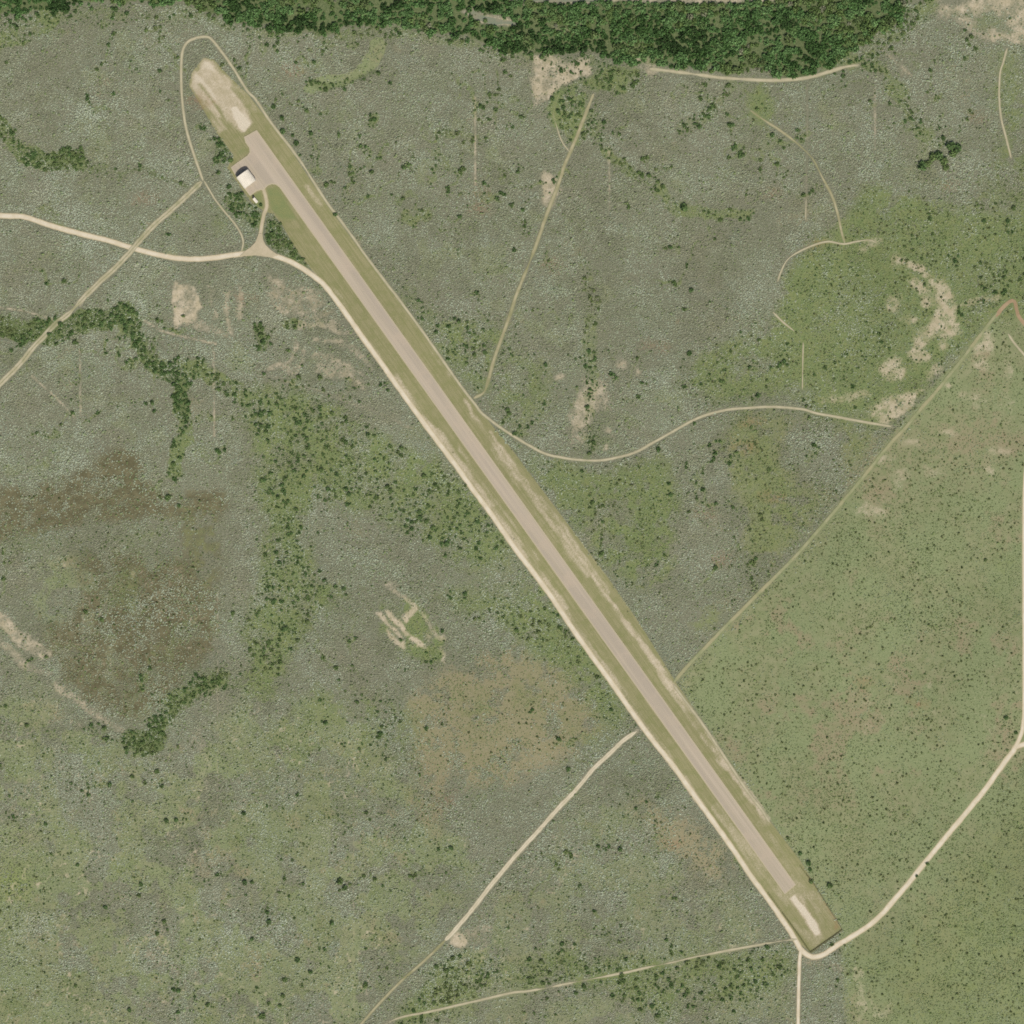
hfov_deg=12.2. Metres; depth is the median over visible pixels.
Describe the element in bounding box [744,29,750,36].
riverside tree
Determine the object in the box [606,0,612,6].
riverside tree
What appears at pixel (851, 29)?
riverside tree
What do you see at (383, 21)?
riverside tree
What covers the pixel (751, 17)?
riverside tree
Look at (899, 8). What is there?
riverside tree
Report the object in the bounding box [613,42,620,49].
riverside tree
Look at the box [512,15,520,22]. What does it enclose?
riverside tree
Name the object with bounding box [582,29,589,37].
riverside tree
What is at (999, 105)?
dirt track
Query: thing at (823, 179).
dirt track
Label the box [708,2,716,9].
riverside tree
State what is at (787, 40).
riverside tree
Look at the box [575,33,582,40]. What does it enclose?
riverside tree
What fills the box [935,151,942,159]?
mesquite tree
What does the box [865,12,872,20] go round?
riverside tree
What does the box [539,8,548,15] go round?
riverside tree
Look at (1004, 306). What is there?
dirt track
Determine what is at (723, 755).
dirt track
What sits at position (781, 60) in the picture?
riverside tree
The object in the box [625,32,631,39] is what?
riverside tree
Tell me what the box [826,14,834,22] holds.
riverside tree
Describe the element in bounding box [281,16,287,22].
riverside tree
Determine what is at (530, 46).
riverside tree
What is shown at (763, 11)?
riverside tree
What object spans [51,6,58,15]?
riverside tree
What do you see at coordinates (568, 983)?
dirt track
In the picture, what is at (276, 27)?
riverside tree
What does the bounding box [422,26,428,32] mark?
riverside tree
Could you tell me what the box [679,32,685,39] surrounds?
riverside tree
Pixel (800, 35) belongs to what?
riverside tree
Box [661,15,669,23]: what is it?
riverside tree
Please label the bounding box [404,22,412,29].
riverside tree
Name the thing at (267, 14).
riverside tree
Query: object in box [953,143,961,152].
mesquite tree
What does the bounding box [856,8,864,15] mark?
riverside tree
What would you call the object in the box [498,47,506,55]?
riverside tree
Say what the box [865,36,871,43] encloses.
riverside tree
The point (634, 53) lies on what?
riverside tree
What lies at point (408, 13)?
riverside tree
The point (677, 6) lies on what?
riverside tree
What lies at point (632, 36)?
riverside tree
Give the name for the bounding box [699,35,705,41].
riverside tree
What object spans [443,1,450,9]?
riverside tree
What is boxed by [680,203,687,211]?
mesquite tree
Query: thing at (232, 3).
riverside tree
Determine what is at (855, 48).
riverside tree
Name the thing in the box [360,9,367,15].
riverside tree
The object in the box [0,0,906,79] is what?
riverside woods
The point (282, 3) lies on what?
riverside tree
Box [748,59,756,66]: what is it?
riverside tree
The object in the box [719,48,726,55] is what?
riverside tree
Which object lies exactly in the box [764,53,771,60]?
riverside tree
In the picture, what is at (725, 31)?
riverside tree
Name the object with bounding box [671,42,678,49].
riverside tree
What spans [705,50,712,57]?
riverside tree
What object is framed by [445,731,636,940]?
dirt track
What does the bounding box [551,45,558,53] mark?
riverside tree
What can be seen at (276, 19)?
riverside tree
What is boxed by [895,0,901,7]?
riverside tree
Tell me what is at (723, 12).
riverside tree
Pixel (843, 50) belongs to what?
riverside tree
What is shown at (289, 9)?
riverside tree
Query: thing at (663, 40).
riverside tree
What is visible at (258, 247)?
gravel road
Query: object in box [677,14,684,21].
riverside tree
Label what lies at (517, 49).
riverside tree
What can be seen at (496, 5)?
riverside tree
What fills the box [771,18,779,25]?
riverside tree
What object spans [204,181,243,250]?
dirt track
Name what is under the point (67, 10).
riverside tree
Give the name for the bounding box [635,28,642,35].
riverside tree
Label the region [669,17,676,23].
riverside tree
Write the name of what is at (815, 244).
dirt track
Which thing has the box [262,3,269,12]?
riverside tree
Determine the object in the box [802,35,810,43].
riverside tree
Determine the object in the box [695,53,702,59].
riverside tree
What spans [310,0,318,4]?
riverside tree
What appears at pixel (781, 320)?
dirt track
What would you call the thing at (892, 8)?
riverside tree
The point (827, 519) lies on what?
dirt track
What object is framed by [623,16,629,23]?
riverside tree
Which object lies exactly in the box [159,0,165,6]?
riverside tree
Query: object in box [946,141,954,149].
mesquite tree
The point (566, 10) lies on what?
riverside tree
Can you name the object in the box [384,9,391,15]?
riverside tree
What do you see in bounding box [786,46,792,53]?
riverside tree
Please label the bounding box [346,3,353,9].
riverside tree
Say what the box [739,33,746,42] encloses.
riverside tree
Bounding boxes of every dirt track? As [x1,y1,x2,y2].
[0,181,201,386]
[180,35,890,461]
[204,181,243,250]
[360,940,445,1023]
[385,939,796,1023]
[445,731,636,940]
[474,94,593,398]
[553,105,568,150]
[650,64,858,81]
[673,312,996,682]
[673,685,769,821]
[750,110,844,242]
[773,312,793,330]
[777,239,875,281]
[802,343,803,389]
[996,299,1023,324]
[998,48,1011,157]
[1008,333,1023,355]
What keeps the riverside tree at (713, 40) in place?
on the ground
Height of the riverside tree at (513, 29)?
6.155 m
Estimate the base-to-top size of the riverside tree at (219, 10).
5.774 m
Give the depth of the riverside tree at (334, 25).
5996.83 m
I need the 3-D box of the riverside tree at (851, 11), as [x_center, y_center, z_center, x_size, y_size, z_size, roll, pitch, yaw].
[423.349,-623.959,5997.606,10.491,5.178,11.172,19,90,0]
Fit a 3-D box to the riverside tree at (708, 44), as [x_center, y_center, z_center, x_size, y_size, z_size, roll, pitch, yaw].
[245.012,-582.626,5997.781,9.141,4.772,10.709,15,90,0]
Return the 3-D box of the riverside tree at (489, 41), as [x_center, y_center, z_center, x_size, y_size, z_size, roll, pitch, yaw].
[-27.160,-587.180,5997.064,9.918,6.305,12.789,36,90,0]
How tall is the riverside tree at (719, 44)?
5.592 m
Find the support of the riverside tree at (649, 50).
on the ground
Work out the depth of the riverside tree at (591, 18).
5996.37 m
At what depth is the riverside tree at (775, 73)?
5996.77 m
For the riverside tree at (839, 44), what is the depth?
5996.63 m
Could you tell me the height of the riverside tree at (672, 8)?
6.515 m
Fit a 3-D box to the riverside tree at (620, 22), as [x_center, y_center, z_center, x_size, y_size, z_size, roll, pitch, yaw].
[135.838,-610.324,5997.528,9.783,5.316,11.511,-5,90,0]
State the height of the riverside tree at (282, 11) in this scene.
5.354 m
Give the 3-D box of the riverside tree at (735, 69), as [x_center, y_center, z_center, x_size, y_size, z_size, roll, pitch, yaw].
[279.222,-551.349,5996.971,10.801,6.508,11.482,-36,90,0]
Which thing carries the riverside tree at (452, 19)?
on the ground
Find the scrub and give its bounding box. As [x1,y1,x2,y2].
[0,3,1023,1023]
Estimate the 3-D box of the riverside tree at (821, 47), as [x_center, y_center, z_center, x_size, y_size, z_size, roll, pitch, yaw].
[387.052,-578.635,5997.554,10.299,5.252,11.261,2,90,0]
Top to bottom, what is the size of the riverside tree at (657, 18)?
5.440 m
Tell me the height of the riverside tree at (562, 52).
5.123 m
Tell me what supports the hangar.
on the ground
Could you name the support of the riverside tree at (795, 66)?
on the ground
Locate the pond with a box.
[465,10,515,24]
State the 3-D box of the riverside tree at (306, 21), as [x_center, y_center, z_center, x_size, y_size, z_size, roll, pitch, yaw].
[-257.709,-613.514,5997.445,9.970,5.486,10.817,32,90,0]
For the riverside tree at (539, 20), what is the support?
on the ground
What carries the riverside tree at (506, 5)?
on the ground
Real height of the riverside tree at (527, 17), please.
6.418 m
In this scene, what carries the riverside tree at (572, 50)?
on the ground
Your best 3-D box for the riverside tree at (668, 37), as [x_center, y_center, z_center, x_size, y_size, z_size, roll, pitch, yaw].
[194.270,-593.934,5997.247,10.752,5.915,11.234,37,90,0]
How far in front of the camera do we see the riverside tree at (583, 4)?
5996.86 m
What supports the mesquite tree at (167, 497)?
on the ground
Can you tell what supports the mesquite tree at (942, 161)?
on the ground
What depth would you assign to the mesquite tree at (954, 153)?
5996.76 m
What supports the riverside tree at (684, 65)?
on the ground
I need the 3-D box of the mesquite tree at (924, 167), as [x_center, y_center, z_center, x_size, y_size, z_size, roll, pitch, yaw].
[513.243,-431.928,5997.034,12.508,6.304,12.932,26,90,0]
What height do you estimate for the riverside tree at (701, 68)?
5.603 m
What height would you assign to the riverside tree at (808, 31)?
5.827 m
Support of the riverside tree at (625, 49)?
on the ground
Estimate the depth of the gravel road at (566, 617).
5999.92 m
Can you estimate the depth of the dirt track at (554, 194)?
5999.84 m
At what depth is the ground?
6000.00 m
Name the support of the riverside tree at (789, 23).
on the ground
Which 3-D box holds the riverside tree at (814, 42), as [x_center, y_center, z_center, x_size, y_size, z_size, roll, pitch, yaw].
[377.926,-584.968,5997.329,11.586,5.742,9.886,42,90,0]
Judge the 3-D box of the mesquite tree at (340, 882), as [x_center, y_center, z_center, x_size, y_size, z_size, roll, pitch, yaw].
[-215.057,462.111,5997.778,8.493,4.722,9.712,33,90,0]
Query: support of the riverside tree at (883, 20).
on the ground
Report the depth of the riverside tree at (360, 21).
5996.72 m
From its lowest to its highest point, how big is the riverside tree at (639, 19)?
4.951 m
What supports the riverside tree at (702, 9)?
on the ground
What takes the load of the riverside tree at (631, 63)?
on the ground
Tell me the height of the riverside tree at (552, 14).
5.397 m
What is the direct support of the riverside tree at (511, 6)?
on the ground
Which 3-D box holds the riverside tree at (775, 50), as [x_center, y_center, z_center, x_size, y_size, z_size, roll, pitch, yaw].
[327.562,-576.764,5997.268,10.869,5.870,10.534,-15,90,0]
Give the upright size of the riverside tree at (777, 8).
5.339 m
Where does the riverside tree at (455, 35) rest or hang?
on the ground
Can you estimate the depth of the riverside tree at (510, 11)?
5996.93 m
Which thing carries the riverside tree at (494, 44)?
on the ground
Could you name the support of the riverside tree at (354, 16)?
on the ground
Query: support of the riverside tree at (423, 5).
on the ground
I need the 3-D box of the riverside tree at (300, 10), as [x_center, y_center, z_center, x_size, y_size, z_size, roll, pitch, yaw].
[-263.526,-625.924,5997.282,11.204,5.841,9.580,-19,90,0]
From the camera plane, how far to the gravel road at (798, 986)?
5999.90 m
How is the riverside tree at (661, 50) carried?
on the ground
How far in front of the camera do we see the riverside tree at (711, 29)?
5996.80 m
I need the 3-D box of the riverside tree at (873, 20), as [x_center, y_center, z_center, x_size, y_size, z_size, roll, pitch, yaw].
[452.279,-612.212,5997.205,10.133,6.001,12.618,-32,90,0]
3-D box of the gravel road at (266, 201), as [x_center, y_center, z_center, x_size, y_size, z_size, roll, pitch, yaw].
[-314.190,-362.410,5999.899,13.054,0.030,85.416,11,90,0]
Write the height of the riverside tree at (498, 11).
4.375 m
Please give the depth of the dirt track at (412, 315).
5999.87 m
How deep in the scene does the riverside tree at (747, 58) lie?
5996.84 m
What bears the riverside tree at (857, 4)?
on the ground
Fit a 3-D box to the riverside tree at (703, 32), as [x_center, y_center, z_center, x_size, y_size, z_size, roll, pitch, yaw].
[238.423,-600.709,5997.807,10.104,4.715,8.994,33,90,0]
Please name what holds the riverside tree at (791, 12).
on the ground
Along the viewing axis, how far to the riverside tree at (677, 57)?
5996.20 m
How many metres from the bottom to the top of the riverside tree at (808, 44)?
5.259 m
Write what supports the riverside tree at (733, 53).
on the ground
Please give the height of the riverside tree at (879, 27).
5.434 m
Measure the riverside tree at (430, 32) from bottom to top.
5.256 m
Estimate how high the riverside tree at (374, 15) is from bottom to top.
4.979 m
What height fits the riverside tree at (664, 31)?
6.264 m
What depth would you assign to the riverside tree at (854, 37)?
5996.98 m
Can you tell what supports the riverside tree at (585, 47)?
on the ground
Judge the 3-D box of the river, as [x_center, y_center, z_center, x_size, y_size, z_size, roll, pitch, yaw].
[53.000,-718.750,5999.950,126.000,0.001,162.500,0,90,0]
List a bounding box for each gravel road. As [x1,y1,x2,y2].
[0,213,1023,959]
[240,234,277,257]
[258,189,268,233]
[796,950,801,1023]
[1011,476,1023,751]
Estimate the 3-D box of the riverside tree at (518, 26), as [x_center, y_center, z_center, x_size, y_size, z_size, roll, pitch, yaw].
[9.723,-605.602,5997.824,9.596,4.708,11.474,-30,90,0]
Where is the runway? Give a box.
[231,130,795,893]
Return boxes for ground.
[0,0,1023,1023]
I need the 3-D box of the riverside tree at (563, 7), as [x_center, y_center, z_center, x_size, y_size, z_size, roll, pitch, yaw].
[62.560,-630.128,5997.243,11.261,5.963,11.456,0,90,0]
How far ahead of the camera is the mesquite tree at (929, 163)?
5997.03 m
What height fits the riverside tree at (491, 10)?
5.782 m
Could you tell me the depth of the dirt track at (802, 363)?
5999.69 m
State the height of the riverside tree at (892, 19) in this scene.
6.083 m
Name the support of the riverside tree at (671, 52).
on the ground
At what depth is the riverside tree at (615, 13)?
5996.38 m
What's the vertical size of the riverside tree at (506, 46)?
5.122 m
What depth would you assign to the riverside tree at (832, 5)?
5997.09 m
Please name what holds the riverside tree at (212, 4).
on the ground
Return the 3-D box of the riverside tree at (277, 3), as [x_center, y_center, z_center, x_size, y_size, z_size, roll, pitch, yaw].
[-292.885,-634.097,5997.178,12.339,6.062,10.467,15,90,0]
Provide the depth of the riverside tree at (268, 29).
5997.15 m
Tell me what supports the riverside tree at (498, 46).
on the ground
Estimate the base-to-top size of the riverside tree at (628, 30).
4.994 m
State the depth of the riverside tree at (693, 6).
5996.79 m
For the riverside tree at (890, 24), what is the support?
on the ground
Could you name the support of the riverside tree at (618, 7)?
on the ground
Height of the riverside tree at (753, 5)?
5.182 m
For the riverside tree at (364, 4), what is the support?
on the ground
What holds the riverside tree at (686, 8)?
on the ground
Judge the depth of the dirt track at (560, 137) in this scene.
5999.82 m
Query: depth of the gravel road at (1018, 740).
5999.91 m
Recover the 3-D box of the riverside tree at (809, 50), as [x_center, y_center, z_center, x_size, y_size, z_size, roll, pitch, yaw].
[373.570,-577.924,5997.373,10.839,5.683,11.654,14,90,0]
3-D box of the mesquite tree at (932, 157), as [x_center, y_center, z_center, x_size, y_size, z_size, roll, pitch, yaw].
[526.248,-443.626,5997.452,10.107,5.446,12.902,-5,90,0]
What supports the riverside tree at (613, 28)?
on the ground
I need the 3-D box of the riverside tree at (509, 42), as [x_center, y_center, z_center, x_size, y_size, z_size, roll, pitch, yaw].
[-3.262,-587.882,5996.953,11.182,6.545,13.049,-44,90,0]
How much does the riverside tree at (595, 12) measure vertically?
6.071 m
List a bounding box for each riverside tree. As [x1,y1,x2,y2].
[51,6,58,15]
[57,0,64,5]
[61,4,69,12]
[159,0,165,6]
[209,2,216,8]
[214,7,222,14]
[222,7,228,14]
[228,1,235,6]
[251,8,257,14]
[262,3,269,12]
[263,12,270,18]
[265,25,272,31]
[273,0,280,8]
[273,14,280,21]
[273,25,278,32]
[278,25,284,32]
[279,0,287,6]
[279,6,286,13]
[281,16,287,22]
[287,6,293,14]
[297,8,304,14]
[298,23,304,30]
[301,17,308,25]
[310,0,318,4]
[330,22,338,29]
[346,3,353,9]
[350,12,358,20]
[356,8,364,13]
[356,19,362,26]
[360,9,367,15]
[361,0,368,8]
[369,12,376,19]
[379,18,386,26]
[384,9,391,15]
[396,3,402,10]
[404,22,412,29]
[406,9,414,16]
[419,2,425,8]
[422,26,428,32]
[426,29,433,36]
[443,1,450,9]
[444,23,450,29]
[448,17,456,26]
[450,32,459,39]
[472,20,479,26]
[485,38,493,46]
[486,6,494,13]
[486,25,493,34]
[492,2,499,8]
[492,41,497,49]
[495,7,503,13]
[496,40,502,48]
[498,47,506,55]
[502,42,508,49]
[504,0,510,7]
[505,36,513,45]
[506,8,513,15]
[509,2,517,8]
[510,25,516,33]
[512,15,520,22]
[512,46,521,52]
[516,23,523,30]
[522,12,529,20]
[522,35,530,42]
[528,42,534,49]
[532,13,539,20]
[537,18,545,24]
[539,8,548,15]
[543,47,551,55]
[549,11,557,19]
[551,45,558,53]
[557,13,563,19]
[558,3,565,11]
[559,48,565,55]
[562,7,569,13]
[567,14,574,20]
[569,46,576,53]
[571,28,579,34]
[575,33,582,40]
[578,0,586,8]
[580,44,587,53]
[581,26,587,32]
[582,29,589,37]
[588,15,596,21]
[590,8,598,15]
[591,31,597,38]
[596,17,603,25]
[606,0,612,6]
[610,23,618,30]
[612,11,619,18]
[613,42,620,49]
[614,49,620,55]
[615,5,621,11]
[617,19,623,27]
[620,55,628,63]
[621,46,628,53]
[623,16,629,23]
[624,27,631,33]
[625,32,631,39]
[628,15,635,22]
[628,59,635,67]
[629,35,636,42]
[630,48,638,56]
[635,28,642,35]
[636,16,642,23]
[637,5,644,11]
[639,25,646,33]
[644,37,650,43]
[647,46,654,53]
[654,16,660,24]
[657,46,663,55]
[659,38,666,44]
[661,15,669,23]
[663,28,669,36]
[663,33,671,40]
[667,2,675,10]
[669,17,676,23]
[669,48,676,56]
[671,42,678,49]
[674,52,682,59]
[675,3,681,9]
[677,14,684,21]
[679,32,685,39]
[680,53,687,59]
[680,62,687,68]
[684,4,692,12]
[684,26,691,35]
[690,3,697,11]
[690,26,696,33]
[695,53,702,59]
[695,59,703,66]
[697,63,705,71]
[699,7,706,14]
[699,28,705,34]
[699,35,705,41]
[705,42,711,49]
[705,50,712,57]
[707,25,715,32]
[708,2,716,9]
[710,38,717,45]
[712,62,719,70]
[716,42,722,48]
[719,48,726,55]
[720,9,727,15]
[722,29,730,35]
[727,37,736,44]
[729,28,736,35]
[729,50,736,56]
[730,10,738,17]
[731,66,739,73]
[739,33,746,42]
[742,47,748,53]
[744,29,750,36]
[745,55,752,62]
[747,13,755,21]
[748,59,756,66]
[749,0,755,6]
[752,9,760,17]
[760,6,768,14]
[764,0,771,5]
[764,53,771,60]
[765,63,772,71]
[767,4,773,11]
[770,69,779,77]
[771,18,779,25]
[771,46,778,54]
[774,3,782,10]
[776,11,784,19]
[779,56,785,64]
[781,67,788,74]
[782,12,788,21]
[785,34,791,44]
[786,9,793,17]
[786,19,793,26]
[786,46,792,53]
[790,63,798,68]
[790,70,797,78]
[798,32,804,39]
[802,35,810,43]
[805,28,812,36]
[805,41,812,48]
[806,45,814,52]
[808,14,815,20]
[810,63,818,70]
[810,67,817,75]
[811,39,818,47]
[818,45,825,52]
[822,35,828,42]
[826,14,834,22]
[828,37,834,44]
[829,1,836,9]
[829,59,836,66]
[832,19,839,25]
[834,32,841,40]
[836,39,844,46]
[838,46,846,53]
[845,14,852,19]
[847,8,854,15]
[847,27,854,33]
[851,35,858,42]
[851,45,858,52]
[854,17,862,24]
[855,0,861,8]
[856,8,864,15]
[860,22,867,31]
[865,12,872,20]
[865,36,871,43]
[868,28,875,35]
[870,18,878,26]
[878,24,885,31]
[880,17,887,24]
[881,6,889,12]
[885,21,893,28]
[889,4,896,11]
[889,17,895,23]
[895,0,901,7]
[895,5,902,11]
[897,11,902,18]
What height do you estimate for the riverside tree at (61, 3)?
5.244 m
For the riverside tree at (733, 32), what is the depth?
5997.18 m
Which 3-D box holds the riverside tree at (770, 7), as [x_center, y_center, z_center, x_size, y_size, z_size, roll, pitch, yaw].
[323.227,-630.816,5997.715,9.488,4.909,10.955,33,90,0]
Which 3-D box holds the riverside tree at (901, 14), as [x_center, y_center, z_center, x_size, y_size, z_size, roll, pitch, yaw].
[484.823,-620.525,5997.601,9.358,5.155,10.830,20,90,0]
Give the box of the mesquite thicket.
[0,0,1023,1023]
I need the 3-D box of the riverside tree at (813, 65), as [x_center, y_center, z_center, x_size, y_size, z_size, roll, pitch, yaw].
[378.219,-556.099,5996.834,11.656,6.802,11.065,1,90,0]
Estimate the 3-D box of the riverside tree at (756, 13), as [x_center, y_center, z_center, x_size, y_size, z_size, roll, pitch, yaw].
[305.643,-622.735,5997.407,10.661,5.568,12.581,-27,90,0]
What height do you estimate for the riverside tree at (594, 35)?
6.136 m
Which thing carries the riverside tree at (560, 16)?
on the ground
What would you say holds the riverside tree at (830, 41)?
on the ground
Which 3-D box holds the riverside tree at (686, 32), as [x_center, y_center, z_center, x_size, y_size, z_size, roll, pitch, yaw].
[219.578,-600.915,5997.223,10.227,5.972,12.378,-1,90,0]
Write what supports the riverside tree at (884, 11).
on the ground
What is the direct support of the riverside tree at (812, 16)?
on the ground
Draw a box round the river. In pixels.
[516,0,596,1]
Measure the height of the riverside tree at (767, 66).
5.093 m
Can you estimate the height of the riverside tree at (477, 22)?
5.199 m
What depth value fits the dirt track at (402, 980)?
5999.74 m
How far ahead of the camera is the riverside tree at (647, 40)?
5997.31 m
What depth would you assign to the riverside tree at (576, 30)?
5996.56 m
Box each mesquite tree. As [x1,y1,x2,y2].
[165,494,170,501]
[336,878,343,884]
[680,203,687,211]
[917,161,926,170]
[924,160,931,166]
[929,152,936,161]
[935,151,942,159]
[940,157,947,165]
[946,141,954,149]
[949,150,957,157]
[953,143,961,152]
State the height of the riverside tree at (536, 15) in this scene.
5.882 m
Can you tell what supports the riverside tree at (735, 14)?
on the ground
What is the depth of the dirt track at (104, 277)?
5999.85 m
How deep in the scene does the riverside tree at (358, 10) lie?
5997.00 m
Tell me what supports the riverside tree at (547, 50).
on the ground
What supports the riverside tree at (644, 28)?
on the ground
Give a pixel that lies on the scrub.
(96, 387)
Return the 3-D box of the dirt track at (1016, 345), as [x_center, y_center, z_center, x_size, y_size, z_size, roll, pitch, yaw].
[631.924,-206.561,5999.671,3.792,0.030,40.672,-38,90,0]
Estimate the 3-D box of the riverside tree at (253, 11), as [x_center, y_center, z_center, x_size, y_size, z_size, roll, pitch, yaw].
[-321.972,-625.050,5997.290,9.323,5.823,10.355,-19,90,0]
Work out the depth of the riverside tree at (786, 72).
5996.52 m
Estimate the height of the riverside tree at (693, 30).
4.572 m
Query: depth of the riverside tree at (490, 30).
5996.65 m
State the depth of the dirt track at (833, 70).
5999.81 m
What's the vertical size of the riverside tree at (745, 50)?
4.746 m
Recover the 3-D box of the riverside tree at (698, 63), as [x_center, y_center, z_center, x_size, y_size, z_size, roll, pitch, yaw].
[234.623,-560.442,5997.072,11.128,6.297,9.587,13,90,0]
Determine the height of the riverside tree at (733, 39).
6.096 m
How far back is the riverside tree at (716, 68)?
5996.59 m
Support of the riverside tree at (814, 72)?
on the ground
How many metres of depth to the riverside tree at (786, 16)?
5995.96 m
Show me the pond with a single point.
(490, 20)
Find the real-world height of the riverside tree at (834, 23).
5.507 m
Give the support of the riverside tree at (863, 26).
on the ground
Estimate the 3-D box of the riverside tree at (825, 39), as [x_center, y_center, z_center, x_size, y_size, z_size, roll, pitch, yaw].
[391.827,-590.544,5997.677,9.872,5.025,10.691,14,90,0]
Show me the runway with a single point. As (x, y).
(261, 164)
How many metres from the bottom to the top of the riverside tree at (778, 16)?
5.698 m
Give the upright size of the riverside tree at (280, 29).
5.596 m
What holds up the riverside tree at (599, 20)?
on the ground
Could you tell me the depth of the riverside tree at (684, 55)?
5996.69 m
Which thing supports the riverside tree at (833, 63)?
on the ground
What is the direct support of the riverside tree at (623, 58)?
on the ground
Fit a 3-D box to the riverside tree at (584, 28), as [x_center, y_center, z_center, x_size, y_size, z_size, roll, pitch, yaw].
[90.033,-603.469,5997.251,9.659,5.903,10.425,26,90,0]
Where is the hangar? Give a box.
[237,169,255,188]
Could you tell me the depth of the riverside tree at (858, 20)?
5996.76 m
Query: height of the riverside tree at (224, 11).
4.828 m
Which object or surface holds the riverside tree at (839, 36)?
on the ground
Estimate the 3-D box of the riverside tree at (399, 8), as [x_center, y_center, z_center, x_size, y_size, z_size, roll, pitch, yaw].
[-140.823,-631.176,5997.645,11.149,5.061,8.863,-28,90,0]
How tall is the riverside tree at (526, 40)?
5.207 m
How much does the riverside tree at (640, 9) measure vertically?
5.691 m
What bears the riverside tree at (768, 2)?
on the ground
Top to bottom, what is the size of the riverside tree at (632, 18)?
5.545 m
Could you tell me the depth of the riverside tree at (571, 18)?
5996.94 m
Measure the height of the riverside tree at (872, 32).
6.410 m
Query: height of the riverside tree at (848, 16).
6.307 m
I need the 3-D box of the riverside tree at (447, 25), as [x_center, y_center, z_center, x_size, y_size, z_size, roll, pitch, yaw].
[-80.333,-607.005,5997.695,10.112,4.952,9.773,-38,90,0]
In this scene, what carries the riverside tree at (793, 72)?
on the ground
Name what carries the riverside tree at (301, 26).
on the ground
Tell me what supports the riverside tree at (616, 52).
on the ground

